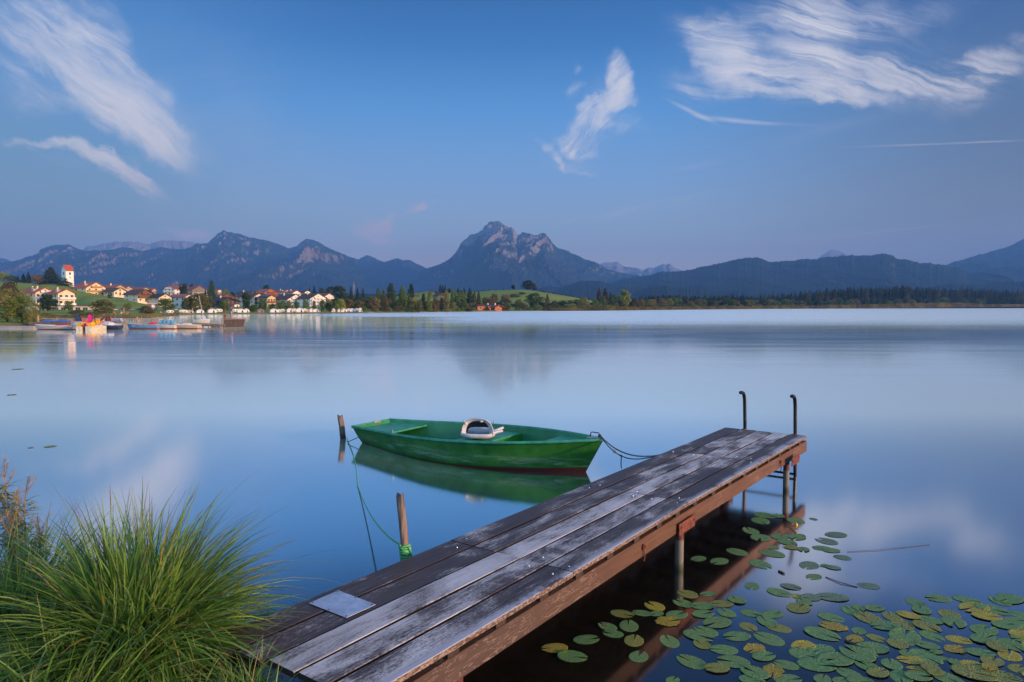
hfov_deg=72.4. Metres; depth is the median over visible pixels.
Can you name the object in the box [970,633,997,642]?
lily pad
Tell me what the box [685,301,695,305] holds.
leafy tree
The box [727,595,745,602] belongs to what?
lily pad
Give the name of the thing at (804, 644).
lily pad
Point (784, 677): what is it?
lily pad
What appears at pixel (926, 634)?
lily pad
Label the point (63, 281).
shrub
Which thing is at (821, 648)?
lily pad
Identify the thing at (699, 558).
lily pad
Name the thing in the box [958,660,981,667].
lily pad
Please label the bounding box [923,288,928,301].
spruce tree
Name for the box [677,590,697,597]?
lily pad
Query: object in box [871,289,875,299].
spruce tree
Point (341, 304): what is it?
leafy tree
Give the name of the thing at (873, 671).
lily pad
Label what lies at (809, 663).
lily pad
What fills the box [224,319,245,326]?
platform
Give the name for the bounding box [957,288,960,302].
spruce tree
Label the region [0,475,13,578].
willowherb
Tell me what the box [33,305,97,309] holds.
terrace pavilion
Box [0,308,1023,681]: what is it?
lake
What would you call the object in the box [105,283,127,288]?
house
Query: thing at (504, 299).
leafy tree
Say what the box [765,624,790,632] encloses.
lily pad
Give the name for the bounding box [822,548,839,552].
lily pad
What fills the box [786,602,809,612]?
lily pad
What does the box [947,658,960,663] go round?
lily pad
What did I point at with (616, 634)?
lily pad
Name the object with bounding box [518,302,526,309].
shrub
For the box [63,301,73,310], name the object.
leafy tree
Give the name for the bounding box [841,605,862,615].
lily pad
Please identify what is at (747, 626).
lily pad
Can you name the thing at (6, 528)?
willowherb
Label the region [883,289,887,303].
spruce tree
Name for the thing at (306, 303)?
leafy tree
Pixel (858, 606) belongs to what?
lily pad
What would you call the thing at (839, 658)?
lily pad
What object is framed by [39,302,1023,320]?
reeds
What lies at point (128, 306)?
leafy tree
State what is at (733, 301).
leafy tree
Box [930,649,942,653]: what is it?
lily pad
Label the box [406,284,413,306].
poplar tree
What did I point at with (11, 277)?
leafy tree
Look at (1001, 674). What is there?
lily pad
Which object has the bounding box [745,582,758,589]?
lily pad
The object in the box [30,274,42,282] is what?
leafy tree
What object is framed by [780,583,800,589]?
lily pad
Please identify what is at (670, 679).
lily pad
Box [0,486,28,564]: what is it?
willowherb
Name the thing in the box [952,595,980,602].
lily pad
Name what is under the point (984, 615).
lily pad
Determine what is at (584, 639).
lily pad
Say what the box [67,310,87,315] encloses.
shrub
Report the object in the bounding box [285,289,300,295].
house
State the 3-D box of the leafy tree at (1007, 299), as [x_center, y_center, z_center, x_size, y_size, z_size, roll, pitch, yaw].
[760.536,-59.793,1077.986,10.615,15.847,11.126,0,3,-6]
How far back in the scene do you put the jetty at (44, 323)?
92.00 m
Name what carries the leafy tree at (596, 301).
on the meadow ground at (84, 298)
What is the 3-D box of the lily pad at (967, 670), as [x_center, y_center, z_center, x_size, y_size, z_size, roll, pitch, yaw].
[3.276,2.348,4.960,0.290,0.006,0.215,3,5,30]
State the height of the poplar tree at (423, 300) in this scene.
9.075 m
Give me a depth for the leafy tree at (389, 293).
418.11 m
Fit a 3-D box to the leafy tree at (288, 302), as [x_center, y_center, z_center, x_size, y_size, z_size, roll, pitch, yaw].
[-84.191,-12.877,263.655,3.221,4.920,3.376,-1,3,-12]
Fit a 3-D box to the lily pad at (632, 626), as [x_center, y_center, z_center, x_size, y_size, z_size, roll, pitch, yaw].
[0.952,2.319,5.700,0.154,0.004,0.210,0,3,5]
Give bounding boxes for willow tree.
[0,287,36,321]
[3,294,40,322]
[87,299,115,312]
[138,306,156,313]
[183,293,205,311]
[198,294,213,311]
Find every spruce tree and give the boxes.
[20,273,25,282]
[24,272,31,283]
[379,288,388,309]
[472,290,477,303]
[476,290,480,303]
[545,294,550,307]
[824,289,829,305]
[833,287,837,301]
[843,289,846,301]
[847,286,853,299]
[858,286,863,305]
[861,288,866,303]
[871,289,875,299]
[877,290,882,300]
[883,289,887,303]
[888,286,892,301]
[893,285,898,303]
[899,286,903,301]
[904,286,909,302]
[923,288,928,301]
[926,287,931,299]
[930,289,936,300]
[934,288,939,302]
[948,288,952,300]
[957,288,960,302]
[965,287,968,307]
[978,290,985,307]
[988,289,993,307]
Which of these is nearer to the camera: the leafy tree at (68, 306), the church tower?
the leafy tree at (68, 306)
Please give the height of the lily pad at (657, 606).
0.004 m
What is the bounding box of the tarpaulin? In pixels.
[52,319,70,321]
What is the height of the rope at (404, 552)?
0.705 m
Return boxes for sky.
[0,0,1023,270]
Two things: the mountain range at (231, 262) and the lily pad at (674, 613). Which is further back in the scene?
the mountain range at (231, 262)
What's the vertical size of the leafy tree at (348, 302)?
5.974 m
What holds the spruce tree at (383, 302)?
on the meadow ground at (84, 298)
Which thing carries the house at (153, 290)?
on the meadow ground at (84, 298)
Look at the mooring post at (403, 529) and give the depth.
5.56 m
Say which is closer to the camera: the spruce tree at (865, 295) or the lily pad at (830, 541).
the lily pad at (830, 541)
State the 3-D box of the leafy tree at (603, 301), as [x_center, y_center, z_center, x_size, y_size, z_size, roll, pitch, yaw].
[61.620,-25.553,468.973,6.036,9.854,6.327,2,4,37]
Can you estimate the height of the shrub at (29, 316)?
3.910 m
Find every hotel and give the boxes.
[20,286,51,309]
[46,287,76,304]
[276,293,298,305]
[296,292,327,306]
[320,293,335,299]
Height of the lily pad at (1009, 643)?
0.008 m
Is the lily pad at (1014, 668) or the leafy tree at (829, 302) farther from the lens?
the leafy tree at (829, 302)
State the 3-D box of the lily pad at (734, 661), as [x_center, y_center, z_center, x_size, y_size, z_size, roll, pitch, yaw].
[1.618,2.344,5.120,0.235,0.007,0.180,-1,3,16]
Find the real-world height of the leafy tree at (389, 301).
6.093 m
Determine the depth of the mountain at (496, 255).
5608.37 m
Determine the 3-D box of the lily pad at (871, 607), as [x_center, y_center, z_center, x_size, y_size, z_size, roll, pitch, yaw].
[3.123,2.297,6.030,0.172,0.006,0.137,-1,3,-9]
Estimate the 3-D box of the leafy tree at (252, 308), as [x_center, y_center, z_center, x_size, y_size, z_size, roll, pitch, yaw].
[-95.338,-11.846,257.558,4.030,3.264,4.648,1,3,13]
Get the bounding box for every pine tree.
[41,267,60,283]
[206,280,216,306]
[596,289,601,304]
[602,288,608,306]
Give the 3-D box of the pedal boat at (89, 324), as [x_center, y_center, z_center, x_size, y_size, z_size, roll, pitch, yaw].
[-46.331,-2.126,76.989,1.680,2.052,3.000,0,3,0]
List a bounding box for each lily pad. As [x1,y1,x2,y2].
[541,643,567,652]
[557,650,586,661]
[573,634,598,643]
[598,622,616,629]
[603,630,623,637]
[610,610,633,617]
[619,620,637,631]
[624,634,643,646]
[629,650,647,661]
[632,610,650,615]
[644,601,664,610]
[649,611,663,615]
[654,616,679,625]
[660,635,678,647]
[666,610,687,618]
[666,676,679,681]
[672,599,692,606]
[676,654,706,668]
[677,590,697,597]
[683,629,713,640]
[690,601,713,609]
[691,556,705,560]
[692,610,713,617]
[693,639,710,648]
[694,626,717,635]
[700,591,714,596]
[703,616,730,627]
[704,662,729,672]
[710,558,728,564]
[710,600,733,606]
[710,644,737,654]
[717,608,735,616]
[717,655,749,667]
[723,631,750,640]
[726,548,747,555]
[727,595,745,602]
[739,622,756,631]
[739,675,765,681]
[740,609,761,616]
[740,665,768,678]
[742,527,759,533]
[743,643,765,653]
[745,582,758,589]
[749,559,771,568]
[750,534,770,540]
[751,517,769,523]
[752,651,775,660]
[753,512,774,517]
[753,632,784,645]
[756,615,776,626]
[758,549,784,556]
[761,610,783,617]
[762,663,783,677]
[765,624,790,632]
[767,588,791,596]
[769,545,778,549]
[770,533,788,538]
[773,514,784,517]
[773,660,798,669]
[773,674,801,681]
[777,539,796,544]
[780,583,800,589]
[783,545,799,549]
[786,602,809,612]
[787,517,804,523]
[789,534,805,539]
[789,648,817,658]
[791,640,815,648]
[792,594,800,597]
[796,597,812,604]
[797,547,809,550]
[797,657,836,671]
[799,561,819,569]
[800,593,820,600]
[803,626,840,640]
[806,574,821,579]
[807,644,834,654]
[812,545,829,550]
[813,674,830,681]
[815,537,837,544]
[816,593,848,600]
[817,612,844,621]
[817,651,853,665]
[818,621,847,630]
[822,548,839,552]
[825,532,846,536]
[825,565,840,569]
[832,677,847,681]
[834,555,851,559]
[835,667,861,676]
[838,644,875,661]
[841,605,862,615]
[845,634,863,642]
[846,676,873,681]
[851,627,865,634]
[852,604,865,610]
[853,611,882,623]
[854,660,877,669]
[856,641,888,652]
[857,583,879,588]
[864,604,884,610]
[865,634,885,641]
[866,667,888,676]
[870,621,899,629]
[881,611,901,621]
[881,658,902,669]
[886,638,908,648]
[888,627,920,644]
[889,670,912,681]
[891,619,914,629]
[896,611,920,618]
[896,655,923,663]
[899,649,912,655]
[904,670,932,680]
[905,598,926,606]
[906,665,929,673]
[909,648,942,664]
[911,605,930,613]
[912,620,941,631]
[913,640,939,648]
[919,615,942,623]
[919,630,944,641]
[920,661,940,672]
[925,594,951,601]
[927,668,943,675]
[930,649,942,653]
[931,671,963,681]
[938,609,960,617]
[941,616,966,627]
[943,644,965,652]
[945,635,971,643]
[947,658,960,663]
[950,664,997,680]
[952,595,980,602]
[958,602,989,611]
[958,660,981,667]
[965,647,995,656]
[969,624,997,634]
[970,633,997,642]
[971,611,1002,619]
[976,603,1008,614]
[980,656,1003,665]
[982,663,997,670]
[983,669,1021,681]
[986,640,1007,650]
[989,596,1011,605]
[991,619,1021,628]
[993,593,1023,603]
[996,637,1023,651]
[997,650,1021,660]
[1003,617,1023,624]
[1007,664,1023,672]
[1008,611,1023,618]
[1008,629,1023,639]
[1011,631,1023,637]
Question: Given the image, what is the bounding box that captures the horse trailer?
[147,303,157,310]
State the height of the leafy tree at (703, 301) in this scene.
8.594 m
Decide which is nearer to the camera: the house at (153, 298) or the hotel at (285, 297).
the house at (153, 298)
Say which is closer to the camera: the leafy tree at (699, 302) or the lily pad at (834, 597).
the lily pad at (834, 597)
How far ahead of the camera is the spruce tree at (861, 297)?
929.95 m
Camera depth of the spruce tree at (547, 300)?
458.74 m
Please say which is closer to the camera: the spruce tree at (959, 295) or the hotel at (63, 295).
the hotel at (63, 295)
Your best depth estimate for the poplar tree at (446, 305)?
329.05 m
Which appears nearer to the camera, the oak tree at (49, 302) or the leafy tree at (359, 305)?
the oak tree at (49, 302)
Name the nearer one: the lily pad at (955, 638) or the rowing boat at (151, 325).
the lily pad at (955, 638)
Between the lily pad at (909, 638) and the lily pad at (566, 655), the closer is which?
the lily pad at (566, 655)
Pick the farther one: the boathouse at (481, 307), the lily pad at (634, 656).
the boathouse at (481, 307)
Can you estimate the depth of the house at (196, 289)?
537.96 m
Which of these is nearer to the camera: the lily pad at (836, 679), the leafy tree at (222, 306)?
the lily pad at (836, 679)
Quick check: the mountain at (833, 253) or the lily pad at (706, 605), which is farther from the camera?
the mountain at (833, 253)
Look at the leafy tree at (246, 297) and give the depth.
261.06 m
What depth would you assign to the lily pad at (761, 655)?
5.19 m
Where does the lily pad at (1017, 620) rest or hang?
on the lake
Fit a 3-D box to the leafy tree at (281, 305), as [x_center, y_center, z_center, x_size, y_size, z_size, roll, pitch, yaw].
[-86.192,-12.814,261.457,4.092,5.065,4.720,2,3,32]
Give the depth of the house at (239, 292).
562.77 m
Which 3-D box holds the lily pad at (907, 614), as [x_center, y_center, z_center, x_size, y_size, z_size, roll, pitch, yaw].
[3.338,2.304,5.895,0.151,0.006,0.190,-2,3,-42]
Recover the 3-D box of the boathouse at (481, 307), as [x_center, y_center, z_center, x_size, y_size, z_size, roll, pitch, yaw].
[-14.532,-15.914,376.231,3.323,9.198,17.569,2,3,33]
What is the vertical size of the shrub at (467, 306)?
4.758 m
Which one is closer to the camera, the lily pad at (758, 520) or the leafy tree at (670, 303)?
the lily pad at (758, 520)
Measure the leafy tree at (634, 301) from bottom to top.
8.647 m
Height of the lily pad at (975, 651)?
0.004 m
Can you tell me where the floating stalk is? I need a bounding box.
[848,544,929,551]
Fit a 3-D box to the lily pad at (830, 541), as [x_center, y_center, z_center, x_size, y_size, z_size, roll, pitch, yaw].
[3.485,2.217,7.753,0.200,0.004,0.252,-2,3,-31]
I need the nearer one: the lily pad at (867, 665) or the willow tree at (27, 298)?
the lily pad at (867, 665)
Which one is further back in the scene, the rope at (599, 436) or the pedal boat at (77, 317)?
the pedal boat at (77, 317)
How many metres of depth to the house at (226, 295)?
480.34 m
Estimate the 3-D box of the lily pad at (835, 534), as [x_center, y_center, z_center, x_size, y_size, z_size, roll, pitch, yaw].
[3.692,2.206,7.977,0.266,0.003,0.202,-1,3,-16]
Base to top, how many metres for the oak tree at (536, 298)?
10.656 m
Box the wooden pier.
[203,391,806,681]
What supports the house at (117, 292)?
on the meadow ground at (84, 298)
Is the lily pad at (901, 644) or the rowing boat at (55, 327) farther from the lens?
the rowing boat at (55, 327)
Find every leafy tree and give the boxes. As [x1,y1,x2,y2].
[0,272,8,281]
[0,282,23,308]
[4,275,15,281]
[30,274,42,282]
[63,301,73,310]
[122,303,131,309]
[153,298,176,310]
[178,283,188,293]
[217,300,229,311]
[241,292,251,308]
[247,304,258,311]
[257,299,266,309]
[275,300,286,311]
[286,300,292,308]
[302,299,308,308]
[319,299,325,311]
[324,286,336,293]
[325,302,332,311]
[334,299,345,310]
[344,298,354,308]
[353,300,364,308]
[368,297,380,308]
[386,298,392,306]
[387,283,394,301]
[407,297,418,312]
[415,300,422,312]
[432,297,439,311]
[450,301,456,309]
[455,290,467,310]
[465,293,472,307]
[482,297,491,304]
[491,293,498,303]
[498,294,511,304]
[514,299,523,307]
[538,302,546,307]
[578,297,589,306]
[591,298,598,306]
[599,296,608,307]
[609,294,618,305]
[631,298,638,306]
[645,299,652,306]
[658,298,665,304]
[667,298,673,306]
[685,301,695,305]
[693,299,702,305]
[697,299,706,305]
[707,300,715,305]
[727,299,735,305]
[758,298,768,305]
[772,300,781,304]
[780,299,789,304]
[795,300,805,305]
[814,298,820,305]
[824,300,833,304]
[835,298,842,304]
[854,298,860,305]
[875,298,881,304]
[903,297,908,303]
[915,298,922,303]
[939,297,949,303]
[967,298,975,303]
[975,298,981,303]
[985,299,994,304]
[1002,297,1009,303]
[1009,298,1018,303]
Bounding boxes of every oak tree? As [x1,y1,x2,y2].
[36,294,61,310]
[332,286,348,298]
[520,280,534,289]
[524,293,544,304]
[616,289,631,306]
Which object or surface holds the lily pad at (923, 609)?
on the lake
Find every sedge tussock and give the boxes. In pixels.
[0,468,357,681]
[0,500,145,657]
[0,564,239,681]
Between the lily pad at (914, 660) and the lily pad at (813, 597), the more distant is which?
the lily pad at (813, 597)
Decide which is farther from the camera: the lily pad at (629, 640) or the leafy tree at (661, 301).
the leafy tree at (661, 301)
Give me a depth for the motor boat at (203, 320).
105.52 m
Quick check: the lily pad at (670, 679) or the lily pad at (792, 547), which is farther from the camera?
the lily pad at (792, 547)
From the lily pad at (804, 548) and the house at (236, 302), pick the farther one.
the house at (236, 302)
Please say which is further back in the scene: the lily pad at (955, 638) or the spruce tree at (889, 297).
the spruce tree at (889, 297)
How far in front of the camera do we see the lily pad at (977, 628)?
5.63 m
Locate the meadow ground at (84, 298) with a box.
[0,281,862,325]
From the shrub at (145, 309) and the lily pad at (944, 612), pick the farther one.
the shrub at (145, 309)
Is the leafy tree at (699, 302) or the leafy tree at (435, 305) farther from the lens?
the leafy tree at (699, 302)
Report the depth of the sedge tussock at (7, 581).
4.46 m
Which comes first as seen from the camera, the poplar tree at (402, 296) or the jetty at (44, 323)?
the jetty at (44, 323)
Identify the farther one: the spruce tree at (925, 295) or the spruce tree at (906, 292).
the spruce tree at (925, 295)
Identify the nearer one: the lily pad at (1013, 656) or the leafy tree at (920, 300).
the lily pad at (1013, 656)
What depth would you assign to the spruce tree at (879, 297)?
972.83 m
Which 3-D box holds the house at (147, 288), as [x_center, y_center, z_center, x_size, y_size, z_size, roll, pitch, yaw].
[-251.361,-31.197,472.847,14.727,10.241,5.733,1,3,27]
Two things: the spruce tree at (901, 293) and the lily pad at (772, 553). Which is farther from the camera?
the spruce tree at (901, 293)
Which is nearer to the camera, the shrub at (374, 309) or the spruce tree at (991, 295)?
the shrub at (374, 309)
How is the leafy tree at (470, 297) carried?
on the meadow ground at (84, 298)
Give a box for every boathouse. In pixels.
[473,303,491,309]
[489,303,504,310]
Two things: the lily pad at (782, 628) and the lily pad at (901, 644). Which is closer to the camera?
the lily pad at (901, 644)
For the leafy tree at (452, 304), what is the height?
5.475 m
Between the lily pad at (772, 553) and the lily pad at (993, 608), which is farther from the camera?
the lily pad at (772, 553)
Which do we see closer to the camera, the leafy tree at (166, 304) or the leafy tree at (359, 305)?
the leafy tree at (166, 304)
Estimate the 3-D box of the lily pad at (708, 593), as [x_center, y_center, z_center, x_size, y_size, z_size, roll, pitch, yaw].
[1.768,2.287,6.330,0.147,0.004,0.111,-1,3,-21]
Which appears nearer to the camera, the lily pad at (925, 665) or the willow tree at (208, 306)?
the lily pad at (925, 665)
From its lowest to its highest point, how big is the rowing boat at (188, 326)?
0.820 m
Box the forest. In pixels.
[366,286,1019,302]
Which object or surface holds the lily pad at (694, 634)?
on the lake
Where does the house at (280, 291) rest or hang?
on the meadow ground at (84, 298)
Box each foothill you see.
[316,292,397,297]
[532,280,619,299]
[627,281,1023,307]
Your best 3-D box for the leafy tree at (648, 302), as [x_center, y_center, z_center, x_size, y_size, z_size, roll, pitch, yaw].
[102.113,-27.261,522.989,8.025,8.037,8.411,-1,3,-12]
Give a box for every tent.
[207,308,216,312]
[235,309,245,312]
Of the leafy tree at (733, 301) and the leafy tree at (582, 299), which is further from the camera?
the leafy tree at (733, 301)
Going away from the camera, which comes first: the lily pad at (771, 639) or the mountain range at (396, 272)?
the lily pad at (771, 639)
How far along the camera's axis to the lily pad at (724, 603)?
6.12 m
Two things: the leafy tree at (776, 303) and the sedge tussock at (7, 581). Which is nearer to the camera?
the sedge tussock at (7, 581)
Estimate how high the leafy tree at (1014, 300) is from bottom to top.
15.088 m
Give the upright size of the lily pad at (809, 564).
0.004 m
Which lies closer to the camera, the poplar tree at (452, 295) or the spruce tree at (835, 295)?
the poplar tree at (452, 295)
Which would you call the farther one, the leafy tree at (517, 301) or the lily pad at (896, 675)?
the leafy tree at (517, 301)
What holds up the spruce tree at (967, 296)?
on the meadow ground at (84, 298)
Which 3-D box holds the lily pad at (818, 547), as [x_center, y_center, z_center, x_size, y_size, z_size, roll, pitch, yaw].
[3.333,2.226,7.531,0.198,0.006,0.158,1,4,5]
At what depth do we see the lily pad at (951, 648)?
5.32 m
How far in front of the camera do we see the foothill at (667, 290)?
2777.74 m
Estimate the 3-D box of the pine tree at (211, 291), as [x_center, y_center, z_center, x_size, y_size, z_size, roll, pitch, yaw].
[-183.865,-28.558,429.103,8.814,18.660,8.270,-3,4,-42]
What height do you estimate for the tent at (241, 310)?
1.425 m
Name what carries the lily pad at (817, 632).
on the lake
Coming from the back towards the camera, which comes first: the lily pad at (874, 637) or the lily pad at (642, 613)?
the lily pad at (642, 613)
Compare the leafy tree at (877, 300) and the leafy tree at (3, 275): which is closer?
the leafy tree at (3, 275)
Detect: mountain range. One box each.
[0,230,391,293]
[83,240,195,250]
[347,255,427,290]
[600,261,681,275]
[610,253,1018,294]
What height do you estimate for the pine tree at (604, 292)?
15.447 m
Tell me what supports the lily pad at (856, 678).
on the lake
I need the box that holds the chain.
[601,436,658,456]
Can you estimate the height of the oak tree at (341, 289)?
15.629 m
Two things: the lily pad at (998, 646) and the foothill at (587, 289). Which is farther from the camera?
the foothill at (587, 289)
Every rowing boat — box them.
[35,324,74,329]
[127,322,161,328]
[169,323,200,328]
[348,418,602,471]
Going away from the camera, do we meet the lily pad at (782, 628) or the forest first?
the lily pad at (782, 628)
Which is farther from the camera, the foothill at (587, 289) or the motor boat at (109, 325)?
the foothill at (587, 289)
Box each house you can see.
[72,281,107,294]
[102,288,127,297]
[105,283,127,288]
[122,289,153,303]
[133,287,150,289]
[148,293,172,306]
[149,288,158,293]
[163,285,188,294]
[170,294,189,307]
[186,285,207,294]
[211,295,235,307]
[216,294,236,298]
[234,299,240,306]
[235,290,255,298]
[236,293,261,306]
[256,289,279,296]
[257,295,276,305]
[276,289,287,294]
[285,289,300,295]
[298,290,311,295]
[433,293,443,297]
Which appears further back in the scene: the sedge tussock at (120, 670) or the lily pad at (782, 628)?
the lily pad at (782, 628)
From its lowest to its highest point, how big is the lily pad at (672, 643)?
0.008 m
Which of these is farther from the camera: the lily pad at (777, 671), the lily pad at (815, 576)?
the lily pad at (815, 576)
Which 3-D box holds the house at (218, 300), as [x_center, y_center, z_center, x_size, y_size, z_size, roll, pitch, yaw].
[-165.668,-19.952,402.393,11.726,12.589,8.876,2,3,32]
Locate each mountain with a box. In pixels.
[395,221,637,294]
[816,249,847,259]
[945,239,1023,281]
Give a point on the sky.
(640, 134)
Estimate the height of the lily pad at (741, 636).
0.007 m
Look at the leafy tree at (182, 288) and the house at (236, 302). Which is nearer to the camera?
the house at (236, 302)
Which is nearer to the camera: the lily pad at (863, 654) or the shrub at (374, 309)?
the lily pad at (863, 654)
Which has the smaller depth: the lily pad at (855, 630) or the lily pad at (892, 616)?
the lily pad at (855, 630)
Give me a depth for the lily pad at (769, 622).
5.77 m
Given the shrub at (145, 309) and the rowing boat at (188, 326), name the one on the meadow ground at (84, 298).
the shrub at (145, 309)
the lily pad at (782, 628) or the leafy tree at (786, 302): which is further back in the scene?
the leafy tree at (786, 302)
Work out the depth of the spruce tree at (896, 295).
970.00 m
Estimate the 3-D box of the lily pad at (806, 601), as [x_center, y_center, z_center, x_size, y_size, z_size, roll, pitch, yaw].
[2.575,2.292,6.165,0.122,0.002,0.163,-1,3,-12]
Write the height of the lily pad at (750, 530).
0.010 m
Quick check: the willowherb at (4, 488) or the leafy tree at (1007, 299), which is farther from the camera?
the leafy tree at (1007, 299)
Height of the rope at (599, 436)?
0.432 m
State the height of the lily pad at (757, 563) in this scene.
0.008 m
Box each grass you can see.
[205,660,273,681]
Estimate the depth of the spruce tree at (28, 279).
438.23 m
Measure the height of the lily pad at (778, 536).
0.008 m
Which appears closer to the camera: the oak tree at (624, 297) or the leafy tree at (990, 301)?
the oak tree at (624, 297)
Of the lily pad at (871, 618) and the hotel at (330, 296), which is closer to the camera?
the lily pad at (871, 618)
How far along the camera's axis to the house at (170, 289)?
534.44 m
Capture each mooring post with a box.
[337,414,345,438]
[396,493,408,555]
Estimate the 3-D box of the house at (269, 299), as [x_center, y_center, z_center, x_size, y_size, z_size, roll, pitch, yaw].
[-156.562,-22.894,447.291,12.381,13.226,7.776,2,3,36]
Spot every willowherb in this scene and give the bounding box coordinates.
[0,453,27,579]
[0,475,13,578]
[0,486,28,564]
[0,510,31,590]
[7,472,41,574]
[22,510,58,586]
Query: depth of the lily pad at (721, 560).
7.15 m
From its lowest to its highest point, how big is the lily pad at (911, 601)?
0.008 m
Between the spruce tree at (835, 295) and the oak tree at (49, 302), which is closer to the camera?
the oak tree at (49, 302)
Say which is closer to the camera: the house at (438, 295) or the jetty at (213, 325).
the jetty at (213, 325)
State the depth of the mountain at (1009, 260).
5607.69 m
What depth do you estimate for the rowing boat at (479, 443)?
11.60 m
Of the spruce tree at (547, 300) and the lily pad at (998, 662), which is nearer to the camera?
the lily pad at (998, 662)
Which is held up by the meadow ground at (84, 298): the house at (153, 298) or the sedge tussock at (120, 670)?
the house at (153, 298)
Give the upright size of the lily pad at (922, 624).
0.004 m
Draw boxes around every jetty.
[29,322,70,325]
[42,318,154,320]
[198,324,225,326]
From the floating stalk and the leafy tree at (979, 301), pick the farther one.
the leafy tree at (979, 301)
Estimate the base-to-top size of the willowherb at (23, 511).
0.909 m
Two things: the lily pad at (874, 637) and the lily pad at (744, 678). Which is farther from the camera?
the lily pad at (874, 637)
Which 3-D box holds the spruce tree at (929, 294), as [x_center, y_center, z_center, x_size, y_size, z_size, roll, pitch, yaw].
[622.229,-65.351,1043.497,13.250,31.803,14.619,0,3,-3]
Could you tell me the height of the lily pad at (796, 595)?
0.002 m
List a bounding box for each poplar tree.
[375,289,381,309]
[390,290,397,310]
[397,285,407,310]
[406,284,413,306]
[421,294,426,309]
[427,290,432,311]
[443,290,449,311]
[450,287,456,309]
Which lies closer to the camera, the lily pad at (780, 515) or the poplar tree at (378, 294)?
the lily pad at (780, 515)
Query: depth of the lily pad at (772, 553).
7.37 m
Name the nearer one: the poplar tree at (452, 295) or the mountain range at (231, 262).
the poplar tree at (452, 295)
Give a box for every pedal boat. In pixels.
[71,312,86,323]
[75,312,106,330]
[94,313,118,324]
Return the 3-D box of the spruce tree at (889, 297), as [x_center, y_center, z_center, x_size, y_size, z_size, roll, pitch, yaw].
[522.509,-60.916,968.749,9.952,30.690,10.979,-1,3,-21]
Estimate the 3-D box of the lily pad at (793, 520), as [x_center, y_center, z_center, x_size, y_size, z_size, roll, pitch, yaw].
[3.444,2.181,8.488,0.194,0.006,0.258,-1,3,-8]
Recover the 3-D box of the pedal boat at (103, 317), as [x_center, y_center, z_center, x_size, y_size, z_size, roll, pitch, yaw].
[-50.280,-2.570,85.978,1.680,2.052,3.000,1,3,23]
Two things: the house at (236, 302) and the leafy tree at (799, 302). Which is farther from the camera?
the leafy tree at (799, 302)
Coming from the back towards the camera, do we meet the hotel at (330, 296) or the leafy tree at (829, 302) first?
the leafy tree at (829, 302)
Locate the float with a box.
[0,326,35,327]
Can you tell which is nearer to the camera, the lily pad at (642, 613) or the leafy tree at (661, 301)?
the lily pad at (642, 613)
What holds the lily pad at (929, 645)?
on the lake
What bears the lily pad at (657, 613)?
on the lake
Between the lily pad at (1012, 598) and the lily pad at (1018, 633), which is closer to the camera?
the lily pad at (1018, 633)
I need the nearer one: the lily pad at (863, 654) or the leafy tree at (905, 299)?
the lily pad at (863, 654)
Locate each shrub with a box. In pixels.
[22,304,41,325]
[54,277,68,285]
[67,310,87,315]
[370,305,377,311]
[464,303,473,311]
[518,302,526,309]
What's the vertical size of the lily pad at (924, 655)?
0.007 m
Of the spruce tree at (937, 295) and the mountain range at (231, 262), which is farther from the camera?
the mountain range at (231, 262)
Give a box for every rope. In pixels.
[347,439,412,560]
[598,434,656,468]
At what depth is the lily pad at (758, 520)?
8.50 m
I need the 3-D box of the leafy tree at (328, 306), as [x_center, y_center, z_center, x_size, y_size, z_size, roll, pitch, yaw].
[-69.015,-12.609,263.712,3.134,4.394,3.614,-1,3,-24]
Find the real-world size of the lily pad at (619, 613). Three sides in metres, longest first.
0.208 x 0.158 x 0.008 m
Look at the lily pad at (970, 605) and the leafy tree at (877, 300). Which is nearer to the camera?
the lily pad at (970, 605)
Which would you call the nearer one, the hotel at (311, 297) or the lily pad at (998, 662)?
the lily pad at (998, 662)
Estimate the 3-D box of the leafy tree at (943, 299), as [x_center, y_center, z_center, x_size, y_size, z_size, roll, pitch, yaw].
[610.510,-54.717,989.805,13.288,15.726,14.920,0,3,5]
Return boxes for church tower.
[61,265,73,286]
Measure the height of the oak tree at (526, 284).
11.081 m
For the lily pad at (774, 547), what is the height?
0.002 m
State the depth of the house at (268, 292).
558.94 m
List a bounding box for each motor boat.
[99,321,122,328]
[156,320,176,328]
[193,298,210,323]
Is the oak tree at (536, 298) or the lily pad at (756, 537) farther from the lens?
the oak tree at (536, 298)
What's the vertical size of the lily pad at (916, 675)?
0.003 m
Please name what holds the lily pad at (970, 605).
on the lake
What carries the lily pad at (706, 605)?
on the lake
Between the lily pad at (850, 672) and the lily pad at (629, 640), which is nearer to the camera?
the lily pad at (850, 672)
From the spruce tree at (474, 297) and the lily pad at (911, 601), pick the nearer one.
the lily pad at (911, 601)
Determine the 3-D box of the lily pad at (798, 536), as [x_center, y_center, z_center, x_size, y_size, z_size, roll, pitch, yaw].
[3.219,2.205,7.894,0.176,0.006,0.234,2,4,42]
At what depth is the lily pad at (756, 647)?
5.33 m
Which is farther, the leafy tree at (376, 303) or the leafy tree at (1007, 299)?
the leafy tree at (1007, 299)
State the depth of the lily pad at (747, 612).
5.94 m
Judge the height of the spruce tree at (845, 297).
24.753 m
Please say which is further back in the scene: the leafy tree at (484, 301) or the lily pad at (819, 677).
the leafy tree at (484, 301)

